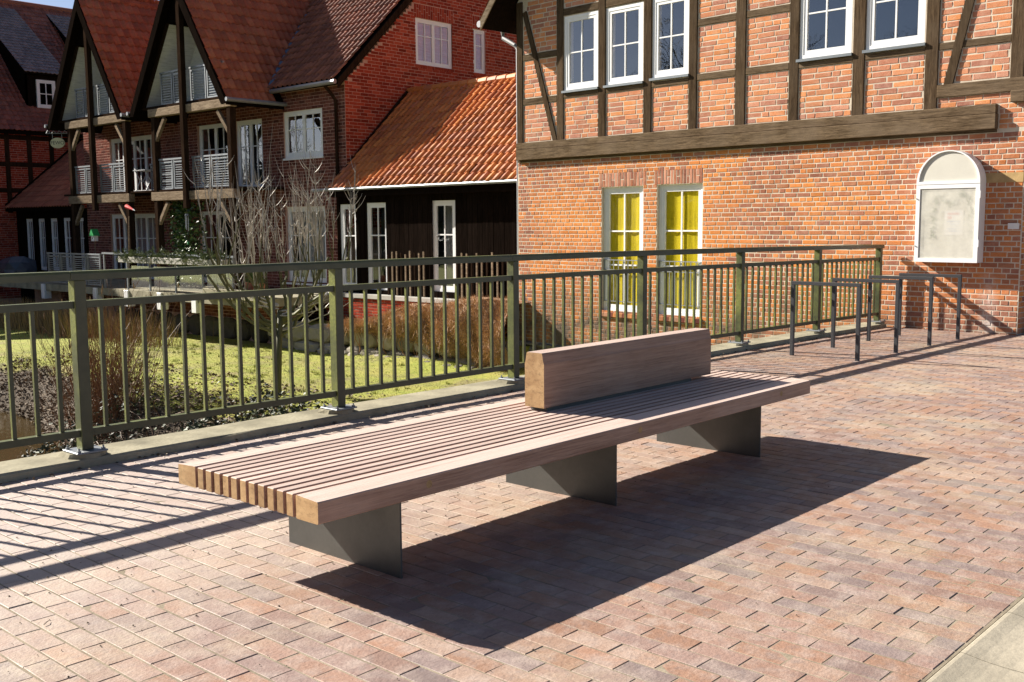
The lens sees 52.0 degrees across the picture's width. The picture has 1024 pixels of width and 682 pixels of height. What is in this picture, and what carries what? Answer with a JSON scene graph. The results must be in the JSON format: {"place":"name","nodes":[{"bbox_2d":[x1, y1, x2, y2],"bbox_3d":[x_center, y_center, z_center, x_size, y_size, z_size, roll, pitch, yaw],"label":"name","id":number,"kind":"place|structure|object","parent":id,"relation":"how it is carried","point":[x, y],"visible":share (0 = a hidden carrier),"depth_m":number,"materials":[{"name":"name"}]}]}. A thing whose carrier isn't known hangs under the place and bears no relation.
{"place":"outdoors","nodes":[
{"label":"outdoors","id":0,"kind":"place"},
{"bbox_2d":[0,411,72,461],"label":"stream","id":1,"kind":"structure","parent":0,"point":[25,428],"depth_m":19.45,"materials":[{"name":"brown liquid"}]},
{"bbox_2d":[17,0,73,8],"label":"sky","id":2,"kind":"structure","parent":0,"point":[59,3],"materials":[{"name":"blue"}]},
{"bbox_2d":[89,229,99,281],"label":"bird house","id":3,"kind":"structure","parent":0,"point":[94,234],"depth_m":31.11,"materials":[{"name":"green paint"}]},
{"bbox_2d":[240,272,256,289],"bbox_3d":[-6.324,-1.477,25.392,0.408,0.844,0.542,5,9,42],"label":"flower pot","id":4,"kind":"object","parent":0,"point":[250,286],"visible":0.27,"depth_m":25.32,"materials":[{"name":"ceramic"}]},
{"bbox_2d":[249,272,265,289],"bbox_3d":[-6.100,-1.448,25.155,0.423,0.838,0.520,1,7,15],"label":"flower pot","id":5,"kind":"object","parent":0,"point":[259,279],"visible":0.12,"depth_m":25.11,"materials":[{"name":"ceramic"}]},
{"bbox_2d":[0,312,524,446],"bbox_3d":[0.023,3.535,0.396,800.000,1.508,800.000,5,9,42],"label":"ground","id":6,"kind":"structure","parent":0,"point":[247,361],"depth_m":21.68,"materials":[{"name":"green plant"}]},
{"bbox_2d":[0,0,86,304],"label":"steep roofed house","id":7,"kind":"structure","parent":6,"relation":"on","point":[32,39],"depth_m":40.20,"materials":[{"name":"red brick"}]},
{"bbox_2d":[36,79,54,108],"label":"window","id":8,"kind":"structure","parent":7,"relation":"in","point":[39,105],"depth_m":40.42,"materials":[{"name":"white paint"}]},
{"bbox_2d":[4,139,89,303],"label":"timber wing","id":9,"kind":"structure","parent":7,"relation":"attached to","point":[39,204],"depth_m":38.27,"materials":[{"name":"black wood"}]},
{"bbox_2d":[27,219,34,259],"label":"window","id":10,"kind":"structure","parent":9,"relation":"in","point":[29,221],"depth_m":39.02,"materials":[{"name":"white paint"}]},
{"bbox_2d":[39,219,46,269],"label":"window","id":11,"kind":"structure","parent":9,"relation":"in","point":[41,221],"depth_m":38.35,"materials":[{"name":"white paint"}]},
{"bbox_2d":[51,218,58,269],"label":"window","id":12,"kind":"structure","parent":9,"relation":"in","point":[52,219],"depth_m":37.68,"materials":[{"name":"white paint"}]},
{"bbox_2d":[64,218,71,270],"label":"window","id":13,"kind":"structure","parent":9,"relation":"in","point":[65,219],"depth_m":37.00,"materials":[{"name":"white paint"}]},
{"bbox_2d":[80,218,84,268],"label":"window","id":14,"kind":"structure","parent":9,"relation":"in","point":[81,227],"depth_m":36.27,"materials":[{"name":"white paint"}]},
{"bbox_2d":[0,279,192,448],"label":"red stemmed bush","id":15,"kind":"object","parent":6,"relation":"on","point":[113,386],"visible":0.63,"depth_m":18.44,"materials":[{"name":"brown plant"}]},
{"bbox_2d":[0,294,214,348],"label":"dry border","id":16,"kind":"object","parent":6,"relation":"on","point":[18,321],"visible":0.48,"depth_m":28.63,"materials":[{"name":"brown plant"}]},
{"bbox_2d":[17,372,226,457],"bbox_3d":[-6.959,1.589,17.145,4.881,1.743,4.626,5,9,42],"label":"bramble bush","id":17,"kind":"object","parent":6,"relation":"on","point":[61,448],"visible":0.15,"depth_m":17.53,"materials":[{"name":"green plant"}]},
{"bbox_2d":[177,381,241,431],"bbox_3d":[-4.714,1.683,15.354,2.714,1.909,2.651,-4,7,-31],"label":"bramble bush","id":18,"kind":"object","parent":6,"relation":"on","point":[196,424],"visible":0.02,"depth_m":15.60,"materials":[{"name":"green plant"}]},
{"bbox_2d":[0,335,503,445],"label":"leaf litter","id":19,"kind":"object","parent":6,"relation":"on","point":[181,393],"visible":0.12,"depth_m":19.56,"materials":[{"name":"brown plant"}]},
{"bbox_2d":[0,0,516,343],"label":"gabled house","id":20,"kind":"structure","parent":6,"relation":"on","point":[159,88],"depth_m":28.87,"materials":[{"name":"brown brick"}]},
{"bbox_2d":[0,254,36,273],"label":"covered heap","id":21,"kind":"object","parent":20,"relation":"on","point":[19,264],"visible":0.62,"depth_m":35.20,"materials":[{"name":"fabric"}]},
{"bbox_2d":[46,130,66,147],"bbox_3d":[-14.422,-6.417,33.354,0.772,0.568,0.039,0,6,0],"label":"hanging sign","id":22,"kind":"object","parent":20,"relation":"attached to","point":[57,142],"visible":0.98,"depth_m":33.35,"materials":[{"name":"beige metal"}]},
{"bbox_2d":[125,204,134,286],"bbox_3d":[-10.842,-2.715,29.923,0.537,2.359,0.120,5,9,42],"label":"wind toy","id":23,"kind":"object","parent":20,"relation":"on","point":[128,207],"visible":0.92,"depth_m":29.92,"materials":[{"name":"red fabric"}]},
{"bbox_2d":[111,135,153,191],"bbox_3d":[-12.015,-5.584,33.497,2.900,1.840,0.070,5,9,42],"label":"window","id":24,"kind":"structure","parent":20,"relation":"in","point":[146,137],"depth_m":33.41,"materials":[{"name":"white paint"}]},
{"bbox_2d":[113,245,154,264],"bbox_3d":[-10.046,-2.294,27.997,1.922,0.559,0.807,5,9,42],"label":"planter box","id":25,"kind":"object","parent":20,"relation":"attached to","point":[131,256],"visible":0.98,"depth_m":27.87,"materials":[{"name":"grey concrete"}]},
{"bbox_2d":[112,214,157,278],"bbox_3d":[-12.023,-3.072,33.976,3.000,2.060,0.329,5,9,42],"label":"window","id":26,"kind":"structure","parent":20,"relation":"in","point":[145,228],"depth_m":34.04,"materials":[{"name":"white paint"}]},
{"bbox_2d":[133,169,152,190],"bbox_3d":[-11.007,-4.815,31.625,0.800,0.665,0.550,5,9,42],"label":"balcony table","id":27,"kind":"object","parent":20,"relation":"on","point":[145,170],"visible":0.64,"depth_m":31.67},
{"bbox_2d":[149,248,187,266],"bbox_3d":[-8.697,-2.127,26.810,2.024,0.650,0.742,5,9,42],"label":"planter box","id":28,"kind":"object","parent":20,"relation":"attached to","point":[162,259],"visible":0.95,"depth_m":26.82,"materials":[{"name":"grey concrete"}]},
{"bbox_2d":[185,214,188,244],"bbox_3d":[-8.820,-3.209,28.498,0.102,1.190,0.102,2,7,20],"label":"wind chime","id":29,"kind":"object","parent":20,"relation":"hanging from","point":[186,215],"visible":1,"depth_m":28.47,"materials":[{"name":"metal"}]},
{"bbox_2d":[163,200,212,287],"bbox_3d":[-9.090,-2.717,29.396,2.485,2.457,0.533,5,9,42],"label":"ivy plant","id":30,"kind":"object","parent":20,"relation":"on","point":[184,238],"visible":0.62,"depth_m":29.28,"materials":[{"name":"green plant"}]},
{"bbox_2d":[181,247,229,265],"bbox_3d":[-7.538,-1.998,25.742,1.919,0.652,0.725,5,9,42],"label":"planter box","id":31,"kind":"object","parent":20,"relation":"attached to","point":[202,259],"visible":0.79,"depth_m":25.68,"materials":[{"name":"grey concrete"}]},
{"bbox_2d":[199,123,227,187],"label":"window","id":32,"kind":"structure","parent":20,"relation":"in","point":[213,126],"depth_m":30.39,"materials":[{"name":"white paint"}]},
{"bbox_2d":[201,211,231,283],"bbox_3d":[-8.569,-2.757,30.691,1.650,2.120,0.070,5,9,42],"label":"window","id":33,"kind":"structure","parent":20,"relation":"in","point":[206,279],"depth_m":30.87,"materials":[{"name":"white paint"}]},
{"bbox_2d":[237,118,263,186],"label":"window","id":34,"kind":"structure","parent":20,"relation":"in","point":[255,121],"depth_m":29.23,"materials":[{"name":"white paint"}]},
{"bbox_2d":[283,108,323,160],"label":"window","id":35,"kind":"structure","parent":20,"relation":"in","point":[296,155],"depth_m":27.47,"materials":[{"name":"white paint"}]},
{"bbox_2d":[286,206,326,285],"bbox_3d":[-5.331,-2.529,27.876,1.740,2.070,0.428,5,9,42],"label":"window","id":36,"kind":"structure","parent":20,"relation":"in","point":[309,279],"depth_m":28.02,"materials":[{"name":"white paint"}]},
{"bbox_2d":[415,18,451,68],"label":"window","id":37,"kind":"structure","parent":20,"relation":"in","point":[433,38],"depth_m":28.30,"materials":[{"name":"white paint"}]},
{"bbox_2d":[473,29,484,73],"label":"window","id":38,"kind":"structure","parent":20,"relation":"in","point":[479,48],"depth_m":29.65,"materials":[{"name":"white paint"}]},
{"bbox_2d":[183,125,361,395],"bbox_3d":[-4.027,-1.312,18.070,3.085,4.796,1.465,-2,7,-12],"label":"pollarded shrub","id":39,"kind":"object","parent":6,"relation":"on","point":[281,325],"visible":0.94,"depth_m":18.13,"materials":[{"name":"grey plant"}]},
{"bbox_2d":[226,380,320,423],"bbox_3d":[-3.594,1.486,15.819,2.737,1.615,2.732,-3,7,-19],"label":"bramble bush","id":40,"kind":"object","parent":6,"relation":"on","point":[281,409],"visible":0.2,"depth_m":15.73,"materials":[{"name":"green plant"}]},
{"bbox_2d":[214,392,353,423],"bbox_3d":[-2.548,1.972,14.229,7.550,1.521,4.059,5,9,42],"label":"ground ivy","id":41,"kind":"object","parent":6,"relation":"on","point":[280,405],"visible":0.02,"depth_m":17.00,"materials":[{"name":"green plant"}]},
{"bbox_2d":[268,320,529,368],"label":"stone wall","id":42,"kind":"structure","parent":6,"relation":"on","point":[314,336],"depth_m":23.65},
{"bbox_2d":[311,73,516,336],"bbox_3d":[0.014,-3.107,25.454,8.580,6.670,5.548,5,9,42],"label":"timber annex","id":43,"kind":"object","parent":6,"relation":"on","point":[435,165],"visible":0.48,"depth_m":24.46,"materials":[{"name":"black wood"}]},
{"bbox_2d":[340,204,356,284],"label":"window","id":44,"kind":"structure","parent":43,"relation":"in","point":[343,206],"depth_m":26.20,"materials":[{"name":"white paint"}]},
{"bbox_2d":[367,202,386,289],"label":"window","id":45,"kind":"structure","parent":43,"relation":"in","point":[369,205],"depth_m":25.51,"materials":[{"name":"white paint"}]},
{"bbox_2d":[432,200,455,291],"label":"window","id":46,"kind":"structure","parent":43,"relation":"in","point":[449,205],"depth_m":24.03,"materials":[{"name":"white paint"}]},
{"bbox_2d":[328,293,526,370],"bbox_3d":[-1.809,-0.320,22.460,5.994,1.787,1.941,5,9,42],"label":"brown hedge","id":47,"kind":"object","parent":6,"relation":"on","point":[400,323],"visible":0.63,"depth_m":21.29,"materials":[{"name":"brown plant"}]},
{"bbox_2d":[477,0,1023,351],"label":"half timbered house","id":48,"kind":"structure","parent":6,"relation":"on","point":[667,124],"depth_m":16.74,"materials":[{"name":"orange brick"}]},
{"bbox_2d":[561,11,597,92],"bbox_3d":[1.268,-5.277,19.208,0.130,1.385,0.884,-7,9,-44],"label":"window","id":49,"kind":"structure","parent":48,"relation":"in","point":[589,85],"depth_m":19.24,"materials":[{"name":"white paint"}]},
{"bbox_2d":[603,2,643,87],"bbox_3d":[1.987,-5.201,18.483,0.130,1.385,0.895,-7,9,-44],"label":"window","id":50,"kind":"structure","parent":48,"relation":"in","point":[634,79],"depth_m":18.51,"materials":[{"name":"white paint"}]},
{"bbox_2d":[604,186,642,311],"bbox_3d":[2.037,-1.645,18.960,0.090,2.260,0.947,-7,9,-44],"label":"window","id":51,"kind":"structure","parent":48,"relation":"in","point":[623,206],"depth_m":19.00,"materials":[{"name":"white paint"}]},
{"bbox_2d":[649,0,688,80],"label":"window","id":52,"kind":"structure","parent":48,"relation":"in","point":[658,74],"depth_m":17.82,"materials":[{"name":"white paint"}]},
{"bbox_2d":[659,183,702,316],"bbox_3d":[2.922,-1.555,18.067,0.090,2.270,0.947,-7,9,-44],"label":"window","id":53,"kind":"structure","parent":48,"relation":"in","point":[680,205],"depth_m":18.09,"materials":[{"name":"yellow glass"}]},
{"bbox_2d":[796,0,852,62],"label":"window","id":54,"kind":"structure","parent":48,"relation":"in","point":[806,55],"depth_m":15.78,"materials":[{"name":"white paint"}]},
{"bbox_2d":[862,0,925,53],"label":"window","id":55,"kind":"structure","parent":48,"relation":"in","point":[872,46],"depth_m":15.02,"materials":[{"name":"white paint"}]},
{"bbox_2d":[914,150,985,262],"bbox_3d":[6.068,-1.862,14.529,0.214,1.535,0.892,-7,9,-44],"label":"display case","id":56,"kind":"object","parent":48,"relation":"attached to","point":[950,204],"visible":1,"depth_m":14.44,"materials":[{"name":"white paint"}]},
{"bbox_2d":[1008,223,1019,228],"bbox_3d":[6.717,-1.538,14.049,0.140,0.080,0.023,5,9,42],"label":"house number plate","id":57,"kind":"object","parent":48,"relation":"attached to","point":[1013,225],"visible":1,"depth_m":14.04,"materials":[{"name":"metal"}]},
{"bbox_2d":[0,332,1009,678],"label":"paving crumbs","id":58,"kind":"object","parent":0,"point":[434,524],"visible":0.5,"depth_m":6.18,"materials":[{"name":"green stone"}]},
{"bbox_2d":[0,327,1023,681],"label":"pavement","id":59,"kind":"structure","parent":0,"point":[884,539],"depth_m":4.61,"materials":[{"name":"brick"}]},
{"bbox_2d":[178,328,809,578],"bbox_3d":[0.247,0.456,5.720,0.985,0.781,3.988,5,9,42],"label":"slatted bench","id":60,"kind":"object","parent":59,"relation":"on","point":[572,419],"visible":1,"depth_m":5.31,"materials":[{"name":"brown wood"}]},
{"bbox_2d":[790,281,861,360],"bbox_3d":[3.451,-0.228,11.575,0.810,0.842,0.040,5,9,42],"label":"bike rack","id":61,"kind":"object","parent":59,"relation":"on","point":[858,317],"visible":1,"depth_m":11.46,"materials":[{"name":"metal"}]},
{"bbox_2d":[831,278,899,352],"bbox_3d":[4.149,-0.310,12.342,0.810,0.842,0.040,5,9,42],"label":"bike rack","id":62,"kind":"object","parent":59,"relation":"on","point":[896,321],"visible":1,"depth_m":12.22,"materials":[{"name":"metal"}]},
{"bbox_2d":[866,275,933,345],"bbox_3d":[4.837,-0.389,13.098,0.810,0.842,0.040,5,9,42],"label":"bike rack","id":63,"kind":"object","parent":59,"relation":"on","point":[930,309],"visible":1,"depth_m":12.97,"materials":[{"name":"metal"}]},
{"bbox_2d":[899,273,961,339],"bbox_3d":[5.491,-0.464,13.817,0.810,0.842,0.040,5,9,42],"label":"bike rack","id":64,"kind":"object","parent":59,"relation":"on","point":[959,292],"visible":0.8,"depth_m":13.59,"materials":[{"name":"metal"}]},
{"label":"bridge slab","id":65,"kind":"structure","parent":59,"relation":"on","visible":0},
{"bbox_2d":[0,322,885,482],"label":"bridge kerb","id":66,"kind":"structure","parent":65,"relation":"on","point":[37,466],"depth_m":7.57,"materials":[{"name":"concrete"}]},
{"bbox_2d":[0,244,885,459],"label":"bridge railing","id":67,"kind":"object","parent":66,"relation":"on","point":[77,304],"visible":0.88,"depth_m":8.17,"materials":[{"name":"metal"}]},
{"bbox_2d":[926,598,1023,681],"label":"road","id":68,"kind":"structure","parent":0,"point":[994,652],"depth_m":3.58,"materials":[{"name":"concrete"}]}
]}

